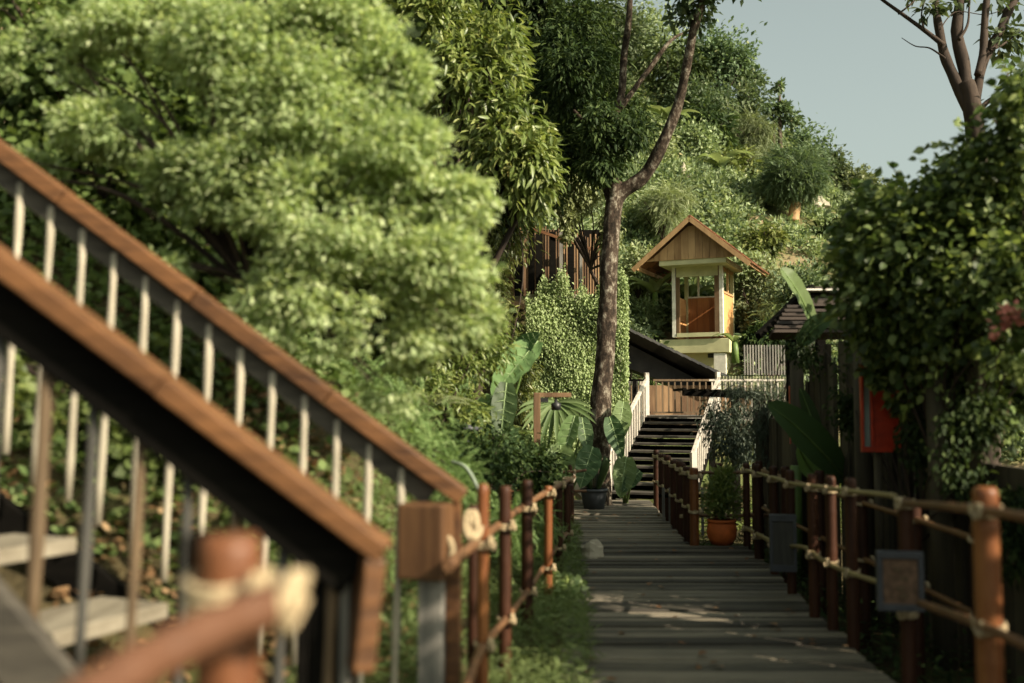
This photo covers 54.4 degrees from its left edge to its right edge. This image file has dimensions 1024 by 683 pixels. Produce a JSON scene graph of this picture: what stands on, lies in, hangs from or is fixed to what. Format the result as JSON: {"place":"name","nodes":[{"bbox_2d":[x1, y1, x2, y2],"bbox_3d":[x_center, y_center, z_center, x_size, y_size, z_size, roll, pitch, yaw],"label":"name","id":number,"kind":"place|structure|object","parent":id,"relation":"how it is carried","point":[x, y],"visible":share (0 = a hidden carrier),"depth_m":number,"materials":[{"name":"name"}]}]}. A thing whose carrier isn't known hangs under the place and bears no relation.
{"place":"outdoors","nodes":[
{"label":"outdoors","id":0,"kind":"place"},
{"bbox_2d":[0,219,973,682],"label":"ground","id":1,"kind":"structure","parent":0,"point":[14,577],"depth_m":4.24,"materials":[{"name":"green plant"}]},
{"bbox_2d":[0,0,309,357],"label":"shady shrub","id":2,"kind":"object","parent":1,"relation":"on","point":[21,111],"visible":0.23,"depth_m":5.68,"materials":[{"name":"green plant"}]},
{"bbox_2d":[0,265,322,543],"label":"shady shrub","id":3,"kind":"object","parent":1,"relation":"on","point":[119,453],"visible":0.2,"depth_m":4.25,"materials":[{"name":"green plant"}]},
{"bbox_2d":[65,530,310,682],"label":"bamboo fence","id":4,"kind":"object","parent":1,"relation":"on","point":[238,597],"visible":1,"depth_m":1.25,"materials":[{"name":"wood"}]},
{"bbox_2d":[0,251,417,682],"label":"fallen leaves","id":5,"kind":"object","parent":1,"relation":"on","point":[58,592],"visible":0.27,"depth_m":4.05,"materials":[{"name":"brown plant"}]},
{"bbox_2d":[0,0,461,387],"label":"backing tree","id":6,"kind":"object","parent":1,"relation":"on","point":[415,30],"depth_m":7.51,"materials":[{"name":"green plant"}]},
{"bbox_2d":[0,192,467,682],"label":"ground cover","id":7,"kind":"object","parent":1,"relation":"on","point":[70,257],"visible":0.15,"depth_m":4.82,"materials":[{"name":"green plant"}]},
{"bbox_2d":[0,139,467,682],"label":"wooden staircase","id":8,"kind":"structure","parent":1,"relation":"on","point":[206,447],"depth_m":2.46,"materials":[{"name":"brown wood"}]},
{"bbox_2d":[0,0,515,421],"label":"feathery tree","id":9,"kind":"object","parent":1,"relation":"on","point":[325,79],"visible":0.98,"depth_m":4.42,"materials":[{"name":"green plant"}]},
{"bbox_2d":[301,338,498,546],"bbox_3d":[-0.812,0.690,6.217,1.572,1.443,0.983,-2,-4,24],"label":"mossy shrub","id":10,"kind":"object","parent":1,"relation":"on","point":[441,457],"visible":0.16,"depth_m":6.04,"materials":[{"name":"green plant"}]},
{"bbox_2d":[397,501,461,682],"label":"newel post","id":11,"kind":"object","parent":1,"relation":"on","point":[426,529],"visible":0.99,"depth_m":3.46,"materials":[{"name":"brown wood"}]},
{"bbox_2d":[267,374,614,682],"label":"moss grass","id":12,"kind":"structure","parent":1,"relation":"on","point":[544,603],"depth_m":5.32,"materials":[{"name":"green plant"}]},
{"bbox_2d":[414,393,475,407],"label":"fern","id":13,"kind":"object","parent":1,"relation":"on","point":[458,398],"visible":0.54,"depth_m":8.32,"materials":[{"name":"green plant"}]},
{"bbox_2d":[348,332,554,542],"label":"undergrowth","id":14,"kind":"object","parent":1,"relation":"on","point":[513,495],"visible":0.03,"depth_m":10.60,"materials":[{"name":"green plant"}]},
{"bbox_2d":[393,306,523,450],"bbox_3d":[-0.733,0.595,9.363,1.115,2.108,1.952,-3,-5,38],"label":"leafy bush","id":15,"kind":"object","parent":1,"relation":"on","point":[443,378],"visible":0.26,"depth_m":9.49,"materials":[{"name":"green plant"}]},
{"bbox_2d":[357,0,570,418],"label":"long leaved tree","id":16,"kind":"object","parent":1,"relation":"on","point":[481,64],"visible":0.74,"depth_m":11.33,"materials":[{"name":"green plant"}]},
{"bbox_2d":[451,460,477,491],"bbox_3d":[-0.232,0.862,5.607,0.034,0.369,0.381,3,-4,-36],"label":"garden pipe","id":17,"kind":"object","parent":1,"relation":"on","point":[469,472],"visible":0.6,"depth_m":5.63,"materials":[{"name":"plastic"}]},
{"bbox_2d":[436,207,548,437],"bbox_3d":[-0.287,-0.146,15.146,1.784,4.720,2.112,0,-4,0],"label":"leafy bush","id":18,"kind":"object","parent":1,"relation":"on","point":[526,389],"visible":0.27,"depth_m":14.94,"materials":[{"name":"green plant"}]},
{"bbox_2d":[360,0,636,402],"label":"long leaved tree","id":19,"kind":"object","parent":1,"relation":"on","point":[532,9],"visible":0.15,"depth_m":15.47,"materials":[{"name":"green plant"}]},
{"bbox_2d":[457,332,542,487],"bbox_3d":[-0.173,0.966,10.149,0.848,2.152,0.652,-2,-4,24],"label":"broad leaved plant","id":20,"kind":"object","parent":1,"relation":"on","point":[502,398],"visible":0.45,"depth_m":10.14,"materials":[{"name":"green plant"}]},
{"bbox_2d":[431,409,573,517],"bbox_3d":[-0.139,1.389,9.315,1.088,1.519,2.973,-1,-4,13],"label":"leafy bush","id":21,"kind":"object","parent":1,"relation":"on","point":[509,465],"visible":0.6,"depth_m":9.24,"materials":[{"name":"green plant"}]},
{"bbox_2d":[442,475,575,682],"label":"bamboo fence","id":22,"kind":"object","parent":1,"relation":"on","point":[478,531],"visible":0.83,"depth_m":4.90,"materials":[{"name":"wood"}]},
{"bbox_2d":[489,487,567,573],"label":"leafy bush","id":23,"kind":"object","parent":1,"relation":"on","point":[540,542],"visible":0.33,"depth_m":6.84,"materials":[{"name":"green plant"}]},
{"bbox_2d":[488,216,601,309],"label":"house","id":24,"kind":"structure","parent":1,"relation":"on","point":[553,257],"depth_m":18.11,"materials":[{"name":"brown wood"}]},
{"bbox_2d":[511,465,586,521],"bbox_3d":[0.356,1.905,11.493,1.011,0.961,0.115,0,-4,0],"label":"bamboo fence","id":25,"kind":"object","parent":1,"relation":"on","point":[570,470],"visible":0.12,"depth_m":11.47,"materials":[{"name":"wood"}]},
{"bbox_2d":[533,393,570,526],"bbox_3d":[0.439,1.400,10.833,0.412,1.684,0.110,0,-4,0],"label":"lamp post","id":26,"kind":"object","parent":1,"relation":"on","point":[555,404],"visible":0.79,"depth_m":10.84,"materials":[{"name":"brown wood"}]},
{"bbox_2d":[516,398,594,451],"bbox_3d":[0.573,1.520,13.117,1.042,1.541,0.449,0,-4,0],"label":"fan palm","id":27,"kind":"object","parent":1,"relation":"on","point":[549,417],"visible":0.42,"depth_m":13.06,"materials":[{"name":"green plant"}]},
{"bbox_2d":[541,570,589,606],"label":"leafy weed","id":28,"kind":"object","parent":1,"relation":"on","point":[567,576],"visible":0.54,"depth_m":6.70,"materials":[{"name":"green plant"}]},
{"bbox_2d":[546,415,601,513],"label":"broad leaved plant","id":29,"kind":"object","parent":1,"relation":"on","point":[589,457],"visible":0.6,"depth_m":11.73,"materials":[{"name":"green plant"}]},
{"bbox_2d":[524,263,630,499],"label":"vine wall","id":30,"kind":"structure","parent":1,"relation":"on","point":[563,322],"depth_m":16.36,"materials":[{"name":"green plant"}]},
{"bbox_2d":[537,174,626,293],"bbox_3d":[1.074,-1.697,16.692,1.824,2.839,1.207,-2,-4,31],"label":"pale creeper tree","id":31,"kind":"object","parent":1,"relation":"on","point":[578,205],"visible":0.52,"depth_m":16.52,"materials":[{"name":"green plant"}]},
{"bbox_2d":[524,0,761,505],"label":"spotted bark tree","id":32,"kind":"object","parent":1,"relation":"on","point":[599,128],"visible":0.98,"depth_m":13.55,"materials":[{"name":"green plant"}]},
{"bbox_2d":[610,372,720,499],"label":"outdoor steps","id":33,"kind":"structure","parent":1,"relation":"on","point":[698,456],"depth_m":15.99,"materials":[{"name":"white paint"}]},
{"bbox_2d":[652,450,702,545],"bbox_3d":[1.873,1.870,11.571,0.136,1.041,3.992,0,-4,3],"label":"bamboo fence","id":34,"kind":"object","parent":1,"relation":"on","point":[667,469],"visible":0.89,"depth_m":10.78,"materials":[{"name":"wood"}]},
{"bbox_2d":[631,385,750,414],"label":"wooden railing","id":35,"kind":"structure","parent":1,"relation":"on","point":[652,404],"depth_m":19.24,"materials":[{"name":"brown wood"}]},
{"bbox_2d":[625,328,737,385],"bbox_3d":[3.174,0.499,20.009,2.295,1.388,2.176,0,-4,0],"label":"black canopy","id":36,"kind":"object","parent":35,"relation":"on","point":[654,359],"visible":0.68,"depth_m":19.50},
{"bbox_2d":[623,379,784,488],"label":"platform","id":37,"kind":"structure","parent":1,"relation":"on","point":[634,387],"depth_m":17.27,"materials":[{"name":"white paint"}]},
{"bbox_2d":[721,376,785,390],"bbox_3d":[4.592,0.794,18.603,1.564,0.298,0.058,0,-4,0],"label":"slatted fence","id":38,"kind":"object","parent":37,"relation":"on","point":[753,381],"visible":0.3,"depth_m":18.58,"materials":[{"name":"white wood"}]},
{"bbox_2d":[673,388,766,524],"bbox_3d":[2.644,1.449,12.366,1.109,1.733,1.034,0,-4,0],"label":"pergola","id":39,"kind":"object","parent":1,"relation":"on","point":[721,422],"visible":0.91,"depth_m":12.23,"materials":[{"name":"green plant"}]},
{"bbox_2d":[679,463,778,549],"bbox_3d":[2.431,1.830,10.796,1.282,1.021,0.138,0,-4,0],"label":"bamboo fence","id":40,"kind":"object","parent":1,"relation":"on","point":[726,515],"visible":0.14,"depth_m":10.77,"materials":[{"name":"wood"}]},
{"bbox_2d":[743,345,785,374],"bbox_3d":[5.217,0.373,20.033,1.136,0.604,0.058,0,-4,0],"label":"slatted fence","id":41,"kind":"object","parent":1,"relation":"on","point":[763,348],"visible":0.72,"depth_m":20.01,"materials":[{"name":"white wood"}]},
{"bbox_2d":[699,483,841,535],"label":"undergrowth","id":42,"kind":"object","parent":1,"relation":"on","point":[740,525],"visible":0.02,"depth_m":12.99,"materials":[{"name":"green plant"}]},
{"bbox_2d":[768,388,844,578],"bbox_3d":[2.574,1.243,8.523,0.588,1.709,1.097,-1,-4,22],"label":"banana plant","id":43,"kind":"object","parent":1,"relation":"on","point":[813,439],"visible":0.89,"depth_m":8.33,"materials":[{"name":"green plant"}]},
{"bbox_2d":[780,267,837,345],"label":"banana plant","id":44,"kind":"object","parent":1,"relation":"on","point":[792,278],"visible":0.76,"depth_m":9.47,"materials":[{"name":"green plant"}]},
{"bbox_2d":[699,523,1023,682],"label":"undergrowth","id":45,"kind":"object","parent":1,"relation":"on","point":[886,633],"visible":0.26,"depth_m":6.37,"materials":[{"name":"green plant"}]},
{"bbox_2d":[755,461,976,682],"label":"bamboo fence","id":46,"kind":"object","parent":1,"relation":"on","point":[865,559],"visible":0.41,"depth_m":6.76,"materials":[{"name":"wood"}]},
{"bbox_2d":[859,365,900,628],"bbox_3d":[2.580,1.077,6.970,0.262,1.838,0.111,0,-4,6],"label":"red sign board","id":47,"kind":"object","parent":1,"relation":"on","point":[877,425],"visible":0.43,"depth_m":6.96,"materials":[{"name":"paint"}]},
{"bbox_2d":[740,463,1023,682],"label":"bamboo fence","id":48,"kind":"object","parent":1,"relation":"on","point":[986,511],"visible":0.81,"depth_m":4.64,"materials":[{"name":"wood"}]},
{"bbox_2d":[769,514,796,571],"bbox_3d":[1.912,1.421,7.024,0.185,0.399,0.040,-1,-4,9],"label":"plaque","id":49,"kind":"object","parent":48,"relation":"attached to","point":[782,538],"visible":1,"depth_m":7.01,"materials":[{"name":"grey metal"}]},
{"bbox_2d":[875,550,924,611],"bbox_3d":[1.750,1.080,4.490,0.201,0.265,0.040,-1,-4,9],"label":"plaque","id":50,"kind":"object","parent":48,"relation":"attached to","point":[900,581],"visible":0.84,"depth_m":4.48,"materials":[{"name":"grey metal"}]},
{"bbox_2d":[755,312,1023,682],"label":"timber fence","id":51,"kind":"object","parent":1,"relation":"on","point":[947,562],"visible":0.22,"depth_m":6.34,"materials":[{"name":"brown wood"}]},
{"bbox_2d":[711,340,826,504],"bbox_3d":[2.989,1.192,11.536,1.437,2.795,0.959,-2,-4,31],"label":"trailing vine","id":52,"kind":"object","parent":51,"relation":"attached to","point":[757,432],"visible":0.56,"depth_m":11.54,"materials":[{"name":"green plant"}]},
{"bbox_2d":[755,284,847,400],"bbox_3d":[3.160,0.507,10.488,1.330,2.345,1.066,0,-4,0],"label":"shingled awning","id":53,"kind":"object","parent":51,"relation":"attached to","point":[788,318],"visible":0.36,"depth_m":10.36,"materials":[{"name":"brown wood"}]},
{"bbox_2d":[779,320,1023,614],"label":"trailing vine","id":54,"kind":"object","parent":51,"relation":"attached to","point":[972,425],"visible":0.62,"depth_m":5.88,"materials":[{"name":"green plant"}]},
{"bbox_2d":[805,49,1023,492],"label":"climbing shrub","id":55,"kind":"object","parent":1,"relation":"on","point":[909,293],"visible":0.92,"depth_m":6.09,"materials":[{"name":"green plant"}]},
{"bbox_2d":[981,293,1023,354],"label":"pink flower","id":56,"kind":"object","parent":55,"relation":"attached to","point":[1005,311],"visible":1,"depth_m":5.05,"materials":[{"name":"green plant"}]},
{"bbox_2d":[881,0,1023,464],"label":"dark trunk tree","id":57,"kind":"object","parent":1,"relation":"on","point":[966,88],"visible":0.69,"depth_m":14.38,"materials":[{"name":"brown plant"}]},
{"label":"boardwalk joists","id":58,"kind":"structure","parent":1,"relation":"on","visible":0},
{"bbox_2d":[556,500,895,682],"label":"boardwalk","id":59,"kind":"structure","parent":58,"relation":"on","point":[648,647],"depth_m":6.38,"materials":[{"name":"grey wood"}]},
{"bbox_2d":[580,539,603,558],"bbox_3d":[0.723,1.891,8.895,0.219,0.249,0.164,0,-4,0],"label":"rock","id":60,"kind":"object","parent":59,"relation":"on","point":[592,549],"visible":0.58,"depth_m":8.84,"materials":[{"name":"grey stone"}]},
{"bbox_2d":[575,453,610,509],"bbox_3d":[1.044,1.803,12.939,0.526,0.740,0.500,2,-4,-26],"label":"plant pot","id":61,"kind":"object","parent":59,"relation":"on","point":[594,497],"visible":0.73,"depth_m":12.81,"materials":[{"name":"black ceramic"}]},
{"bbox_2d":[604,400,642,502],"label":"broad leaved plant","id":62,"kind":"object","parent":59,"relation":"on","point":[627,474],"visible":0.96,"depth_m":13.04,"materials":[{"name":"green plant"}]},
{"bbox_2d":[658,488,736,535],"bbox_3d":[2.150,1.967,11.516,0.900,0.550,0.055,0,-4,0],"label":"picket fence","id":63,"kind":"object","parent":59,"relation":"on","point":[663,495],"visible":0.16,"depth_m":11.49,"materials":[{"name":"brown wood"}]},
{"bbox_2d":[579,503,847,682],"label":"fallen leaves","id":64,"kind":"object","parent":59,"relation":"on","point":[700,652],"visible":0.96,"depth_m":6.06,"materials":[{"name":"brown plant"}]},
{"bbox_2d":[699,455,751,545],"bbox_3d":[2.030,1.534,9.655,0.547,0.859,0.553,0,-4,0],"label":"plant pot","id":65,"kind":"object","parent":59,"relation":"on","point":[721,529],"visible":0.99,"depth_m":9.61,"materials":[{"name":"ceramic"}]},
{"bbox_2d":[1,3,1023,486],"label":"hill","id":66,"kind":"structure","parent":0,"point":[783,255],"depth_m":30.93,"materials":[{"name":"green plant"}]},
{"bbox_2d":[561,0,661,75],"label":"hill tree","id":67,"kind":"object","parent":66,"relation":"on","point":[620,26],"visible":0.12,"depth_m":44.03,"materials":[{"name":"green plant"}]},
{"bbox_2d":[628,310,652,378],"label":"hill bush","id":68,"kind":"object","parent":66,"relation":"on","point":[638,329],"visible":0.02,"depth_m":21.18,"materials":[{"name":"green plant"}]},
{"bbox_2d":[618,239,668,299],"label":"hill bush","id":69,"kind":"object","parent":66,"relation":"on","point":[629,264],"visible":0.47,"depth_m":25.98,"materials":[{"name":"green plant"}]},
{"bbox_2d":[630,295,667,330],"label":"hill bush","id":70,"kind":"object","parent":66,"relation":"on","point":[649,313],"visible":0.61,"depth_m":25.34,"materials":[{"name":"green plant"}]},
{"bbox_2d":[618,272,691,320],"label":"hill banana plant","id":71,"kind":"object","parent":66,"relation":"on","point":[653,286],"visible":0.78,"depth_m":25.53,"materials":[{"name":"green plant"}]},
{"bbox_2d":[623,181,688,233],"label":"hill bush","id":72,"kind":"object","parent":66,"relation":"on","point":[634,209],"visible":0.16,"depth_m":30.03,"materials":[{"name":"green plant"}]},
{"bbox_2d":[640,114,694,161],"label":"hill bush","id":73,"kind":"object","parent":66,"relation":"on","point":[673,151],"visible":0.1,"depth_m":36.09,"materials":[{"name":"green plant"}]},
{"bbox_2d":[634,170,704,243],"bbox_3d":[4.665,-3.390,29.248,2.063,3.081,2.137,1,-4,-20],"label":"hill tree","id":74,"kind":"object","parent":66,"relation":"on","point":[662,212],"visible":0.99,"depth_m":29.04,"materials":[{"name":"green plant"}]},
{"bbox_2d":[643,100,699,119],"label":"hill banana plant","id":75,"kind":"object","parent":66,"relation":"on","point":[664,112],"visible":0.52,"depth_m":38.47,"materials":[{"name":"green plant"}]},
{"bbox_2d":[628,0,718,93],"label":"hill tree","id":76,"kind":"object","parent":66,"relation":"on","point":[652,27],"visible":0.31,"depth_m":46.35,"materials":[{"name":"green plant"}]},
{"bbox_2d":[633,26,716,105],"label":"hill tree","id":77,"kind":"object","parent":66,"relation":"on","point":[699,66],"visible":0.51,"depth_m":43.61,"materials":[{"name":"green plant"}]},
{"bbox_2d":[662,284,725,296],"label":"hill banana plant","id":78,"kind":"object","parent":66,"relation":"on","point":[692,290],"visible":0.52,"depth_m":26.50,"materials":[{"name":"green plant"}]},
{"bbox_2d":[670,113,730,159],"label":"hill bush","id":79,"kind":"object","parent":66,"relation":"on","point":[699,138],"visible":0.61,"depth_m":37.96,"materials":[{"name":"green plant"}]},
{"bbox_2d":[631,215,773,373],"bbox_3d":[4.892,-0.976,25.052,2.870,3.897,3.408,-2,-4,24],"label":"lookout cabin","id":80,"kind":"object","parent":66,"relation":"on","point":[688,246],"visible":0.98,"depth_m":24.11,"materials":[{"name":"beige paint"}]},
{"bbox_2d":[654,66,760,127],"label":"hill tree","id":81,"kind":"object","parent":66,"relation":"on","point":[702,87],"visible":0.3,"depth_m":42.11,"materials":[{"name":"green plant"}]},
{"bbox_2d":[677,85,742,156],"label":"hill tree","id":82,"kind":"object","parent":66,"relation":"on","point":[707,113],"visible":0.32,"depth_m":40.09,"materials":[{"name":"green plant"}]},
{"bbox_2d":[682,12,766,100],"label":"hill tree","id":83,"kind":"object","parent":66,"relation":"on","point":[732,58],"visible":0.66,"depth_m":46.21,"materials":[{"name":"green plant"}]},
{"bbox_2d":[696,150,754,166],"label":"hill banana plant","id":84,"kind":"object","parent":66,"relation":"on","point":[719,159],"visible":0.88,"depth_m":36.33,"materials":[{"name":"green plant"}]},
{"bbox_2d":[711,333,743,362],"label":"hill banana plant","id":85,"kind":"object","parent":66,"relation":"on","point":[734,350],"visible":0.72,"depth_m":22.97,"materials":[{"name":"green plant"}]},
{"bbox_2d":[439,0,1023,460],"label":"scrub","id":86,"kind":"object","parent":66,"relation":"on","point":[700,179],"visible":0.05,"depth_m":32.14,"materials":[{"name":"green plant"}]},
{"bbox_2d":[706,140,762,177],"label":"hill bush","id":87,"kind":"object","parent":66,"relation":"on","point":[743,161],"visible":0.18,"depth_m":37.31,"materials":[{"name":"green plant"}]},
{"bbox_2d":[709,62,782,129],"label":"hill tree","id":88,"kind":"object","parent":66,"relation":"on","point":[752,96],"visible":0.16,"depth_m":45.14,"materials":[{"name":"green plant"}]},
{"bbox_2d":[726,63,769,100],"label":"hill tree","id":89,"kind":"object","parent":66,"relation":"on","point":[755,72],"visible":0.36,"depth_m":46.68,"materials":[{"name":"green plant"}]},
{"bbox_2d":[720,96,780,158],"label":"hill bush","id":90,"kind":"object","parent":66,"relation":"on","point":[752,134],"visible":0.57,"depth_m":41.40,"materials":[{"name":"green plant"}]},
{"bbox_2d":[723,242,777,295],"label":"hill bush","id":91,"kind":"object","parent":66,"relation":"on","point":[750,255],"visible":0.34,"depth_m":26.95,"materials":[{"name":"green plant"}]},
{"bbox_2d":[724,247,791,335],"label":"hill bush","id":92,"kind":"object","parent":66,"relation":"on","point":[746,303],"visible":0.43,"depth_m":25.34,"materials":[{"name":"green plant"}]},
{"bbox_2d":[734,317,784,399],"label":"hill bush","id":93,"kind":"object","parent":66,"relation":"on","point":[748,338],"visible":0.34,"depth_m":21.95,"materials":[{"name":"green plant"}]},
{"bbox_2d":[733,219,790,260],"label":"hill bush","id":94,"kind":"object","parent":66,"relation":"on","point":[764,238],"visible":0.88,"depth_m":29.07,"materials":[{"name":"green plant"}]},
{"bbox_2d":[749,139,781,171],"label":"hill bush","id":95,"kind":"object","parent":66,"relation":"on","point":[760,154],"visible":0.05,"depth_m":40.11,"materials":[{"name":"green plant"}]},
{"bbox_2d":[747,295,786,375],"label":"hill bush","id":96,"kind":"object","parent":66,"relation":"on","point":[774,309],"visible":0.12,"depth_m":24.05,"materials":[{"name":"green plant"}]},
{"bbox_2d":[758,77,805,148],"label":"tree","id":97,"kind":"object","parent":66,"relation":"on","point":[784,108],"visible":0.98,"depth_m":42.58,"materials":[{"name":"green plant"}]},
{"bbox_2d":[766,219,815,248],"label":"hill bush","id":98,"kind":"object","parent":66,"relation":"on","point":[793,228],"visible":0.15,"depth_m":31.87,"materials":[{"name":"green plant"}]},
{"bbox_2d":[750,130,845,221],"bbox_3d":[9.473,-5.517,33.353,3.104,3.040,2.826,0,-4,0],"label":"bamboo clump","id":99,"kind":"object","parent":66,"relation":"on","point":[792,179],"visible":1,"depth_m":32.91,"materials":[{"name":"green plant"}]},
{"bbox_2d":[762,256,836,372],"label":"hill bush","id":100,"kind":"object","parent":66,"relation":"on","point":[787,293],"visible":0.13,"depth_m":23.96,"materials":[{"name":"green plant"}]},
{"bbox_2d":[777,102,837,166],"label":"hill bush","id":101,"kind":"object","parent":66,"relation":"on","point":[803,133],"visible":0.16,"depth_m":45.95,"materials":[{"name":"green plant"}]},
{"bbox_2d":[805,215,842,238],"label":"hill bush","id":102,"kind":"object","parent":66,"relation":"on","point":[825,225],"visible":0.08,"depth_m":32.96,"materials":[{"name":"green plant"}]},
{"bbox_2d":[817,142,854,187],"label":"hill bush","id":103,"kind":"object","parent":66,"relation":"on","point":[838,168],"visible":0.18,"depth_m":46.24,"materials":[{"name":"green plant"}]},
{"bbox_2d":[832,158,883,198],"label":"hill bush","id":104,"kind":"object","parent":66,"relation":"on","point":[863,174],"visible":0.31,"depth_m":46.02,"materials":[{"name":"green plant"}]},
{"bbox_2d":[565,0,1023,191],"label":"sky","id":105,"kind":"structure","parent":0,"point":[848,65],"materials":[{"name":"blue"}]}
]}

